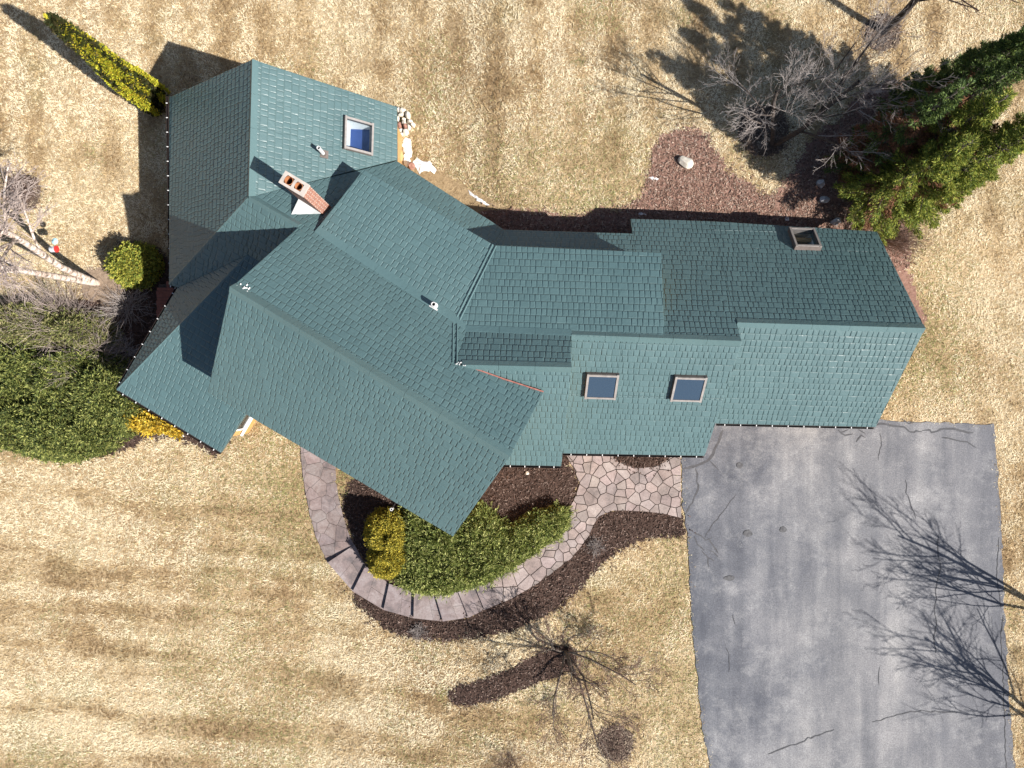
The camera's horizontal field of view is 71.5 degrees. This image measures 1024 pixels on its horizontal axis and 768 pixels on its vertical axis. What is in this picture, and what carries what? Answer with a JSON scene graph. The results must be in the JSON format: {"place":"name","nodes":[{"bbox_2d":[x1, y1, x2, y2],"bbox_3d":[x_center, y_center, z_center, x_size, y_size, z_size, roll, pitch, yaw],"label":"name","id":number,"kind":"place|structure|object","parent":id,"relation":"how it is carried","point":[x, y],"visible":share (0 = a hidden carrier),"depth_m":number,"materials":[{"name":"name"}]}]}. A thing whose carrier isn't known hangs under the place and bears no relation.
{"place":"outdoors","nodes":[
{"label":"outdoors","id":0,"kind":"place"},
{"bbox_2d":[300,447,353,562],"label":"stamped path","id":1,"kind":"structure","parent":0,"point":[334,530],"depth_m":32.43,"materials":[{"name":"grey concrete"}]},
{"bbox_2d":[0,0,1023,767],"bbox_3d":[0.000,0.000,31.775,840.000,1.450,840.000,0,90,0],"label":"ground","id":2,"kind":"structure","parent":0,"point":[458,188],"depth_m":32.22,"materials":[{"name":"beige plant"}]},
{"bbox_2d":[2,174,40,210],"bbox_3d":[-22.389,-8.691,32.452,1.777,0.020,1.795,0,90,0],"label":"mulch ring","id":3,"kind":"object","parent":2,"relation":"on","point":[34,201],"visible":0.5,"depth_m":32.45,"materials":[{"name":"brown wood"}]},
{"bbox_2d":[0,170,39,210],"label":"bare shrub","id":4,"kind":"object","parent":3,"relation":"on","point":[20,188],"visible":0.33,"depth_m":32.24,"materials":[{"name":"plant"}]},
{"bbox_2d":[0,166,46,217],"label":"bark chips","id":5,"kind":"object","parent":3,"relation":"on","point":[37,197],"visible":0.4,"depth_m":32.42,"materials":[{"name":"brown wood"}]},
{"bbox_2d":[0,153,99,305],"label":"birch tree","id":6,"kind":"object","parent":2,"relation":"on","point":[74,277],"visible":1,"depth_m":26.91,"materials":[{"name":"white plant"}]},
{"bbox_2d":[32,242,58,251],"bbox_3d":[-19.625,-5.783,29.870,0.300,1.441,0.280,0,90,0],"label":"bird feeder","id":7,"kind":"object","parent":6,"relation":"hanging from","point":[53,248],"visible":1,"depth_m":30.35,"materials":[{"name":"plastic"}]},
{"bbox_2d":[37,236,57,243],"bbox_3d":[-19.567,-6.111,29.815,0.270,1.330,0.270,0,90,0],"label":"bird feeder","id":8,"kind":"object","parent":6,"relation":"hanging from","point":[54,240],"visible":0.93,"depth_m":30.40,"materials":[{"name":"white plastic"}]},
{"bbox_2d":[78,267,124,309],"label":"bare soil","id":9,"kind":"structure","parent":2,"relation":"on","point":[101,275],"depth_m":32.47,"materials":[{"name":"brown soil"}]},
{"bbox_2d":[42,11,170,116],"bbox_3d":[-16.096,-12.725,28.550,1.651,8.099,1.606,0,90,0],"label":"arborvitae","id":10,"kind":"object","parent":2,"relation":"on","point":[139,87],"visible":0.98,"depth_m":28.37,"materials":[{"name":"green plant"}]},
{"bbox_2d":[0,238,235,466],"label":"mulch bed","id":11,"kind":"object","parent":2,"relation":"on","point":[143,333],"visible":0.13,"depth_m":32.48,"materials":[{"name":"brown wood"}]},
{"bbox_2d":[0,279,54,376],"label":"bare shrub","id":12,"kind":"object","parent":11,"relation":"on","point":[15,320],"visible":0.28,"depth_m":31.50,"materials":[{"name":"brown plant"}]},
{"bbox_2d":[2,270,113,383],"bbox_3d":[-20.398,-2.548,31.564,4.877,3.430,5.204,-24,90,0],"label":"bare shrub","id":13,"kind":"object","parent":11,"relation":"on","point":[51,303],"visible":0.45,"depth_m":31.55,"materials":[{"name":"brown plant"}]},
{"bbox_2d":[0,296,124,354],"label":"spreading shrub","id":14,"kind":"object","parent":11,"relation":"on","point":[65,319],"visible":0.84,"depth_m":31.40,"materials":[{"name":"green plant"}]},
{"bbox_2d":[0,337,144,467],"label":"spreading shrub","id":15,"kind":"object","parent":11,"relation":"on","point":[78,389],"visible":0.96,"depth_m":31.05,"materials":[{"name":"green plant"}]},
{"bbox_2d":[29,299,134,404],"bbox_3d":[-18.782,-1.111,31.523,4.559,2.962,5.366,0,90,0],"label":"bare shrub","id":16,"kind":"object","parent":11,"relation":"on","point":[106,345],"visible":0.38,"depth_m":31.56,"materials":[{"name":"brown plant"}]},
{"bbox_2d":[94,323,138,387],"bbox_3d":[-17.573,-1.475,31.803,3.293,1.665,3.006,-15,90,0],"label":"bare shrub","id":17,"kind":"object","parent":11,"relation":"on","point":[129,347],"visible":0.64,"depth_m":32.09,"materials":[{"name":"brown plant"}]},
{"bbox_2d":[90,282,156,335],"bbox_3d":[-17.605,-3.528,32.095,3.262,2.029,2.756,0,90,0],"label":"bare shrub","id":18,"kind":"object","parent":11,"relation":"on","point":[121,309],"visible":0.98,"depth_m":32.16,"materials":[{"name":"plant"}]},
{"bbox_2d":[103,240,164,291],"bbox_3d":[-16.926,-5.345,31.505,2.479,2.124,2.404,0,90,0],"label":"round shrub","id":19,"kind":"object","parent":11,"relation":"on","point":[133,262],"visible":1,"depth_m":31.38,"materials":[{"name":"green plant"}]},
{"bbox_2d":[111,403,183,441],"bbox_3d":[-16.551,1.721,31.904,3.576,1.335,1.510,14,90,0],"label":"yellow shrub","id":20,"kind":"object","parent":11,"relation":"on","point":[149,423],"visible":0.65,"depth_m":31.74,"materials":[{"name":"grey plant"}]},
{"bbox_2d":[156,281,173,316],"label":"deck","id":21,"kind":"structure","parent":2,"relation":"on","point":[164,292],"depth_m":31.93,"materials":[{"name":"brown wood"}]},
{"bbox_2d":[403,129,408,135],"bbox_3d":[-4.765,-11.299,31.937,0.259,0.434,0.282,0,90,0],"label":"boulder","id":22,"kind":"object","parent":2,"relation":"on","point":[405,132],"visible":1,"depth_m":31.82,"materials":[{"name":"white stone"}]},
{"bbox_2d":[402,137,411,166],"bbox_3d":[-4.739,-10.416,31.995,0.523,0.109,1.386,0,90,0],"label":"snow patch","id":23,"kind":"object","parent":2,"relation":"on","point":[407,146],"visible":0.98,"depth_m":31.98,"materials":[{"name":"white snow"}]},
{"bbox_2d":[405,111,410,119],"bbox_3d":[-4.684,-12.053,31.927,0.259,0.441,0.370,0,90,0],"label":"boulder","id":24,"kind":"object","parent":2,"relation":"on","point":[407,115],"visible":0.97,"depth_m":31.78,"materials":[{"name":"white stone"}]},
{"bbox_2d":[408,162,414,169],"bbox_3d":[-4.490,-9.786,31.882,0.275,0.524,0.288,-26,90,0],"label":"boulder","id":25,"kind":"object","parent":2,"relation":"on","point":[411,165],"visible":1,"depth_m":31.72,"materials":[{"name":"stone"}]},
{"bbox_2d":[328,545,500,620],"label":"garden steps","id":26,"kind":"structure","parent":2,"relation":"on","point":[358,578],"depth_m":31.96,"materials":[{"name":"beige stone"}]},
{"bbox_2d":[413,158,435,173],"bbox_3d":[-3.936,-9.811,31.881,1.098,0.208,0.797,0,90,0],"label":"snow patch","id":27,"kind":"object","parent":2,"relation":"on","point":[420,166],"visible":0.99,"depth_m":31.85,"materials":[{"name":"white snow"}]},
{"bbox_2d":[340,454,579,597],"bbox_3d":[-2.414,5.994,31.934,10.701,0.933,7.069,0,90,0],"label":"mulch bed","id":28,"kind":"object","parent":2,"relation":"on","point":[520,486],"visible":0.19,"depth_m":31.48,"materials":[{"name":"brown wood"}]},
{"bbox_2d":[361,506,406,554],"bbox_3d":[-5.661,6.548,31.273,2.214,1.934,2.273,0,90,0],"label":"golden shrub","id":29,"kind":"object","parent":28,"relation":"on","point":[377,536],"visible":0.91,"depth_m":30.96,"materials":[{"name":"yellow plant"}]},
{"bbox_2d":[365,545,407,579],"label":"golden shrub","id":30,"kind":"object","parent":28,"relation":"on","point":[387,566],"visible":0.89,"depth_m":30.98,"materials":[{"name":"yellow plant"}]},
{"bbox_2d":[389,499,577,602],"bbox_3d":[-1.293,7.215,31.088,8.430,1.993,4.878,0,90,0],"label":"juniper","id":31,"kind":"object","parent":28,"relation":"on","point":[493,554],"visible":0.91,"depth_m":31.01,"materials":[{"name":"green plant"}]},
{"bbox_2d":[469,191,488,204],"bbox_3d":[-1.508,-8.178,31.446,1.231,0.276,0.186,38,90,0],"label":"snow patch","id":32,"kind":"object","parent":2,"relation":"on","point":[477,198],"visible":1,"depth_m":31.43,"materials":[{"name":"white snow"}]},
{"bbox_2d":[475,742,538,767],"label":"bare shrub","id":33,"kind":"object","parent":2,"relation":"on","point":[509,762],"visible":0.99,"depth_m":31.28,"materials":[{"name":"brown plant"}]},
{"bbox_2d":[442,638,584,715],"bbox_3d":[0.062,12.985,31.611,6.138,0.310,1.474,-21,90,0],"label":"mulch bed","id":34,"kind":"object","parent":2,"relation":"on","point":[530,677],"visible":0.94,"depth_m":31.47,"materials":[{"name":"brown wood"}]},
{"bbox_2d":[521,614,672,767],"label":"bare tree","id":35,"kind":"object","parent":34,"relation":"on","point":[572,670],"visible":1,"depth_m":29.14,"materials":[{"name":"grey plant"}]},
{"bbox_2d":[344,510,695,648],"bbox_3d":[0.487,8.856,31.900,15.367,0.868,3.842,-19,90,0],"label":"mulch bed","id":36,"kind":"object","parent":2,"relation":"on","point":[595,560],"visible":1,"depth_m":31.48,"materials":[{"name":"brown wood"}]},
{"bbox_2d":[407,623,430,644],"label":"dry tuft","id":37,"kind":"object","parent":36,"relation":"on","point":[414,630],"visible":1,"depth_m":31.83,"materials":[{"name":"beige plant"}]},
{"bbox_2d":[581,535,606,555],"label":"dry tuft","id":38,"kind":"object","parent":36,"relation":"on","point":[594,544],"visible":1,"depth_m":31.39,"materials":[{"name":"plant"}]},
{"bbox_2d":[116,59,925,535],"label":"house","id":39,"kind":"structure","parent":2,"relation":"on","point":[348,293],"depth_m":26.12,"materials":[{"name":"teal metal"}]},
{"bbox_2d":[236,415,250,430],"bbox_3d":[-11.347,1.163,30.625,0.120,1.340,1.940,31,90,0],"label":"window","id":40,"kind":"structure","parent":39,"relation":"in","point":[246,420],"depth_m":30.96,"materials":[{"name":"white paint"}]},
{"bbox_2d":[500,456,680,602],"bbox_3d":[2.972,5.157,31.552,10.215,0.159,5.250,-25,90,0],"label":"path base","id":41,"kind":"object","parent":2,"relation":"on","point":[639,505],"visible":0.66,"depth_m":31.47,"materials":[{"name":"stone"}]},
{"bbox_2d":[492,456,680,601],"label":"flagstone path","id":42,"kind":"structure","parent":41,"relation":"on","point":[533,565],"depth_m":31.44,"materials":[{"name":"beige stone"}]},
{"bbox_2d":[613,456,669,476],"bbox_3d":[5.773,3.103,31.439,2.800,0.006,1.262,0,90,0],"label":"mulch bed","id":43,"kind":"object","parent":41,"relation":"on","point":[659,459],"visible":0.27,"depth_m":31.44,"materials":[{"name":"brown wood"}]},
{"bbox_2d":[634,457,651,467],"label":"bare shrub","id":44,"kind":"object","parent":43,"relation":"on","point":[642,460],"visible":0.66,"depth_m":31.33,"materials":[{"name":"brown plant"}]},
{"bbox_2d":[598,724,633,761],"bbox_3d":[4.593,15.878,31.453,1.585,0.018,1.655,0,90,0],"label":"mulch ring","id":45,"kind":"object","parent":2,"relation":"on","point":[631,738],"visible":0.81,"depth_m":31.45,"materials":[{"name":"brown wood"}]},
{"bbox_2d":[589,720,640,766],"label":"bark chips","id":46,"kind":"object","parent":45,"relation":"on","point":[629,745],"visible":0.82,"depth_m":31.42,"materials":[{"name":"brown wood"}]},
{"bbox_2d":[602,734,628,760],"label":"bare shrub","id":47,"kind":"object","parent":45,"relation":"on","point":[615,749],"visible":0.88,"depth_m":31.34,"materials":[{"name":"brown plant"}]},
{"bbox_2d":[472,123,915,271],"bbox_3d":[7.990,-8.083,31.241,19.090,0.470,6.384,0,90,0],"label":"mulch bed","id":48,"kind":"object","parent":2,"relation":"on","point":[664,185],"visible":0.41,"depth_m":31.02,"materials":[{"name":"brown wood"}]},
{"bbox_2d":[678,156,693,168],"bbox_3d":[7.537,-9.619,30.924,0.711,0.510,0.473,16,90,0],"label":"boulder","id":49,"kind":"object","parent":48,"relation":"on","point":[686,162],"visible":1,"depth_m":30.76,"materials":[{"name":"beige stone"}]},
{"bbox_2d":[820,196,829,202],"bbox_3d":[13.588,-8.026,30.948,0.458,0.397,0.315,0,90,0],"label":"boulder","id":50,"kind":"object","parent":48,"relation":"on","point":[824,199],"visible":1,"depth_m":30.83,"materials":[{"name":"grey stone"}]},
{"bbox_2d":[830,217,840,225],"bbox_3d":[14.095,-7.053,30.930,0.420,0.436,0.302,-31,90,0],"label":"boulder","id":51,"kind":"object","parent":48,"relation":"on","point":[836,221],"visible":1,"depth_m":30.80,"materials":[{"name":"grey stone"}]},
{"bbox_2d":[770,77,911,231],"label":"bark chips","id":52,"kind":"object","parent":48,"relation":"on","point":[863,122],"visible":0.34,"depth_m":30.99,"materials":[{"name":"brown plant"}]},
{"bbox_2d":[831,131,981,245],"bbox_3d":[15.049,-7.902,27.115,3.599,8.074,3.851,30,90,0],"label":"conifer","id":53,"kind":"object","parent":48,"relation":"on","point":[955,153],"visible":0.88,"depth_m":27.09,"materials":[{"name":"green plant"}]},
{"bbox_2d":[738,105,788,156],"bbox_3d":[10.974,-11.032,31.002,2.226,0.022,2.248,0,90,0],"label":"mulch ring","id":54,"kind":"object","parent":2,"relation":"on","point":[761,137],"visible":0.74,"depth_m":31.00,"materials":[{"name":"brown wood"}]},
{"bbox_2d":[732,99,798,162],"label":"bark chips","id":55,"kind":"object","parent":54,"relation":"on","point":[759,146],"visible":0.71,"depth_m":30.97,"materials":[{"name":"brown wood"}]},
{"bbox_2d":[816,179,824,187],"bbox_3d":[13.403,-8.699,30.944,0.298,0.520,0.357,0,90,0],"label":"boulder","id":56,"kind":"object","parent":2,"relation":"on","point":[820,183],"visible":1,"depth_m":30.81,"materials":[{"name":"grey stone"}]},
{"bbox_2d":[702,0,961,174],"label":"bare tree","id":57,"kind":"object","parent":2,"relation":"on","point":[784,139],"visible":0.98,"depth_m":26.06,"materials":[{"name":"grey plant"}]},
{"bbox_2d":[866,13,901,50],"bbox_3d":[16.207,-15.337,31.001,1.576,0.022,1.685,0,90,0],"label":"mulch ring","id":58,"kind":"object","parent":2,"relation":"on","point":[879,17],"visible":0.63,"depth_m":31.00,"materials":[{"name":"brown wood"}]},
{"bbox_2d":[858,5,908,57],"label":"bark chips","id":59,"kind":"object","parent":58,"relation":"on","point":[888,34],"visible":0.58,"depth_m":30.97,"materials":[{"name":"brown wood"}]},
{"bbox_2d":[821,77,975,196],"bbox_3d":[14.086,-9.299,26.518,2.517,9.268,2.476,41,90,0],"label":"conifer","id":60,"kind":"object","parent":2,"relation":"on","point":[932,108],"visible":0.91,"depth_m":25.83,"materials":[{"name":"green plant"}]},
{"bbox_2d":[885,243,927,323],"bbox_3d":[17.124,-4.732,31.249,1.189,0.458,5.046,-25,90,0],"label":"mulch bed","id":61,"kind":"object","parent":2,"relation":"on","point":[910,288],"visible":0.38,"depth_m":31.44,"materials":[{"name":"brown wood"}]},
{"bbox_2d":[878,217,942,274],"bbox_3d":[16.938,-6.223,30.232,3.110,2.590,3.397,40,90,0],"label":"bare shrub","id":62,"kind":"object","parent":61,"relation":"on","point":[902,239],"visible":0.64,"depth_m":30.46,"materials":[{"name":"brown plant"}]},
{"bbox_2d":[841,86,1017,218],"bbox_3d":[15.494,-9.106,26.539,3.511,9.226,3.478,-30,90,0],"label":"conifer","id":63,"kind":"object","parent":2,"relation":"on","point":[990,108],"visible":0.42,"depth_m":23.97,"materials":[{"name":"green plant"}]},
{"bbox_2d":[860,49,1023,162],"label":"conifer","id":64,"kind":"object","parent":2,"relation":"on","point":[999,78],"visible":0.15,"depth_m":23.44,"materials":[{"name":"green plant"}]},
{"bbox_2d":[875,125,1023,239],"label":"conifer","id":65,"kind":"object","parent":2,"relation":"on","point":[919,211],"visible":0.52,"depth_m":25.75,"materials":[{"name":"green plant"}]},
{"bbox_2d":[875,26,1023,113],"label":"conifer","id":66,"kind":"object","parent":2,"relation":"on","point":[1009,45],"visible":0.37,"depth_m":25.22,"materials":[{"name":"green plant"}]},
{"bbox_2d":[881,0,1018,34],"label":"bare tree","id":67,"kind":"object","parent":2,"relation":"on","point":[902,13],"visible":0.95,"depth_m":28.90,"materials":[{"name":"grey plant"}]},
{"bbox_2d":[901,25,1023,97],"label":"conifer","id":68,"kind":"object","parent":2,"relation":"on","point":[952,63],"visible":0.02,"depth_m":27.60,"materials":[{"name":"green plant"}]},
{"bbox_2d":[904,112,1023,217],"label":"conifer","id":69,"kind":"object","parent":2,"relation":"on","point":[1006,125],"visible":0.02,"depth_m":25.43,"materials":[{"name":"green plant"}]},
{"bbox_2d":[681,418,1015,767],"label":"driveway","id":70,"kind":"structure","parent":0,"point":[847,595],"depth_m":31.46,"materials":[{"name":"grey asphalt"}]}
]}

